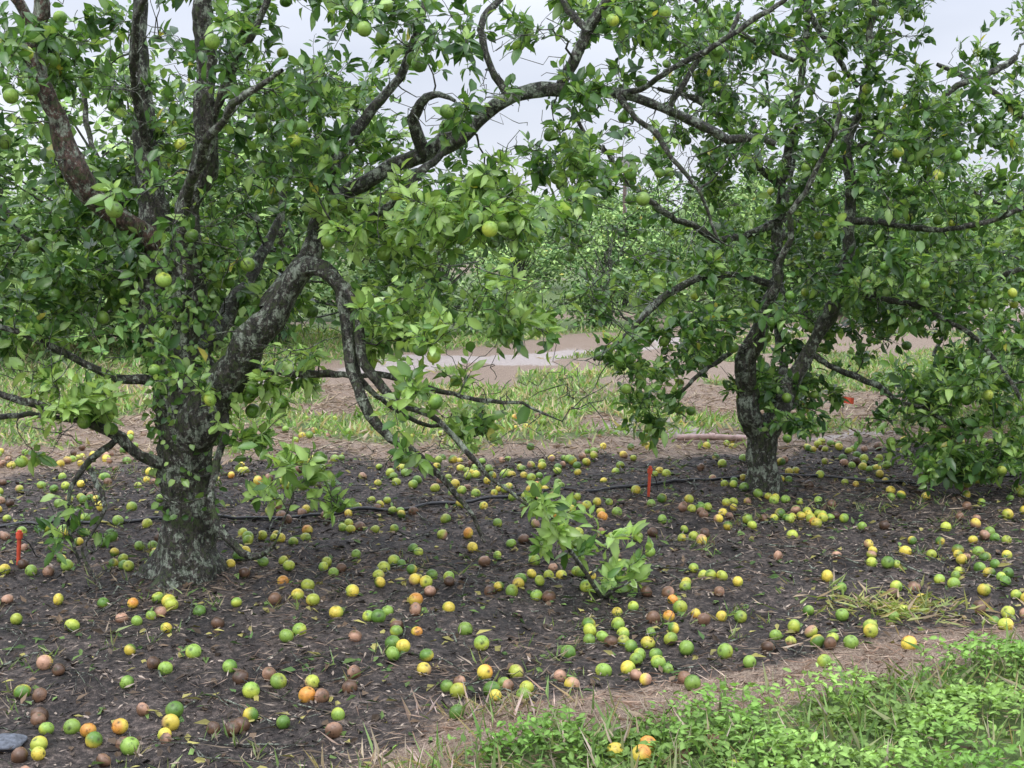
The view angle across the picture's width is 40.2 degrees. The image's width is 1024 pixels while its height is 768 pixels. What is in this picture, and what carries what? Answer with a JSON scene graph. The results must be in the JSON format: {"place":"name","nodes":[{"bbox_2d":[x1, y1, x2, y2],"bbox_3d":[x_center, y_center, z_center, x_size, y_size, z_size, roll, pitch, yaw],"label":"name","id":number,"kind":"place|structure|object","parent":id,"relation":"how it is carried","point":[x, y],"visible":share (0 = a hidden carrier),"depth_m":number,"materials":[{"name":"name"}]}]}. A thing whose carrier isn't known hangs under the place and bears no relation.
{"place":"outdoors","nodes":[
{"label":"outdoors","id":0,"kind":"place"},
{"bbox_2d":[0,214,1023,767],"bbox_3d":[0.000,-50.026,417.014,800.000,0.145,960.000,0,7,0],"label":"ground","id":1,"kind":"structure","parent":0,"point":[506,372],"depth_m":6.91,"materials":[{"name":"brown soil"}]},
{"bbox_2d":[0,733,27,751],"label":"stone","id":2,"kind":"object","parent":1,"relation":"on","point":[8,741],"visible":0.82,"depth_m":5.03,"materials":[{"name":"grey stone"}]},
{"bbox_2d":[16,530,42,564],"bbox_3d":[-2.610,0.894,7.590,0.047,0.244,0.185,4,8,32],"label":"irrigation stake","id":3,"kind":"object","parent":1,"relation":"on","point":[19,535],"visible":0.98,"depth_m":7.52,"materials":[{"name":"red plastic"}]},
{"bbox_2d":[0,0,909,591],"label":"orange tree","id":4,"kind":"object","parent":1,"relation":"on","point":[162,262],"visible":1,"depth_m":6.95,"materials":[{"name":"green plant"}]},
{"bbox_2d":[0,441,1015,767],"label":"grass sprigs","id":5,"kind":"object","parent":1,"relation":"on","point":[778,591],"depth_m":6.68,"materials":[{"name":"green plant"}]},
{"bbox_2d":[0,472,1021,527],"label":"irrigation hose","id":6,"kind":"object","parent":1,"relation":"on","point":[447,502],"visible":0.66,"depth_m":9.09,"materials":[{"name":"black rubber"}]},
{"bbox_2d":[0,412,1023,767],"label":"fallen oranges","id":7,"kind":"object","parent":1,"relation":"on","point":[174,710],"visible":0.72,"depth_m":6.92,"materials":[{"name":"food"}]},
{"bbox_2d":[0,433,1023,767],"bbox_3d":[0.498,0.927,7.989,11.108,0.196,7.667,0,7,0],"label":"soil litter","id":8,"kind":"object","parent":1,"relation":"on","point":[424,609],"visible":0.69,"depth_m":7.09,"materials":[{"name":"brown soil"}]},
{"bbox_2d":[0,36,1023,367],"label":"background orange grove","id":9,"kind":"object","parent":1,"relation":"on","point":[120,332],"visible":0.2,"depth_m":21.17,"materials":[{"name":"green plant"}]},
{"bbox_2d":[0,380,1023,767],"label":"dead straw","id":10,"kind":"object","parent":1,"relation":"on","point":[568,446],"visible":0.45,"depth_m":7.62,"materials":[{"name":"beige plant"}]},
{"bbox_2d":[0,322,1023,456],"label":"alley weeds","id":11,"kind":"object","parent":1,"relation":"on","point":[550,402],"visible":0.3,"depth_m":14.04,"materials":[{"name":"green plant"}]},
{"bbox_2d":[519,475,653,604],"bbox_3d":[0.374,0.830,6.906,0.680,0.758,0.445,0,7,0],"label":"fallen leafy branch","id":12,"kind":"object","parent":1,"relation":"on","point":[563,533],"visible":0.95,"depth_m":6.90,"materials":[{"name":"green plant"}]},
{"bbox_2d":[177,619,1023,767],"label":"foreground weeds","id":13,"kind":"object","parent":1,"relation":"on","point":[947,694],"visible":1,"depth_m":4.95,"materials":[{"name":"green plant"}]},
{"bbox_2d":[622,158,629,254],"bbox_3d":[2.450,-3.385,30.322,0.320,3.038,0.275,0,7,0],"label":"utility post","id":14,"kind":"object","parent":1,"relation":"on","point":[625,191],"visible":0.06,"depth_m":30.28,"materials":[{"name":"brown wood"}]},
{"bbox_2d":[647,466,657,496],"bbox_3d":[0.956,0.665,9.384,0.040,0.264,0.190,4,8,31],"label":"irrigation stake","id":15,"kind":"object","parent":1,"relation":"on","point":[650,470],"visible":0.98,"depth_m":9.31,"materials":[{"name":"red plastic"}]},
{"bbox_2d":[677,433,745,441],"bbox_3d":[1.627,0.432,11.418,0.559,0.066,0.084,1,7,8],"label":"broken pipe","id":16,"kind":"object","parent":1,"relation":"on","point":[713,436],"visible":0.96,"depth_m":11.40,"materials":[{"name":"white plastic"}]},
{"bbox_2d":[530,0,1023,496],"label":"orange tree","id":17,"kind":"object","parent":1,"relation":"on","point":[863,294],"visible":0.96,"depth_m":9.30,"materials":[{"name":"green plant"}]},
{"bbox_2d":[842,397,853,413],"bbox_3d":[3.130,0.231,13.028,0.104,0.230,0.028,0,7,0],"label":"red marker flag","id":18,"kind":"object","parent":1,"relation":"on","point":[850,400],"visible":0.63,"depth_m":13.02,"materials":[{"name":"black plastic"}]},
{"bbox_2d":[726,573,1023,643],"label":"dry weed clump","id":19,"kind":"object","parent":1,"relation":"on","point":[924,607],"visible":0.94,"depth_m":6.50,"materials":[{"name":"green plant"}]},
{"bbox_2d":[862,0,1023,405],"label":"orange tree","id":20,"kind":"object","parent":1,"relation":"on","point":[1014,252],"visible":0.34,"depth_m":11.92,"materials":[{"name":"green plant"}]},
{"bbox_2d":[0,433,1023,767],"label":"fallen twigs","id":21,"kind":"object","parent":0,"point":[610,617],"visible":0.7,"depth_m":7.27,"materials":[{"name":"brown wood"}]},
{"bbox_2d":[0,0,1023,211],"label":"sky","id":22,"kind":"structure","parent":0,"point":[949,19],"materials":[{"name":"white"}]}
]}

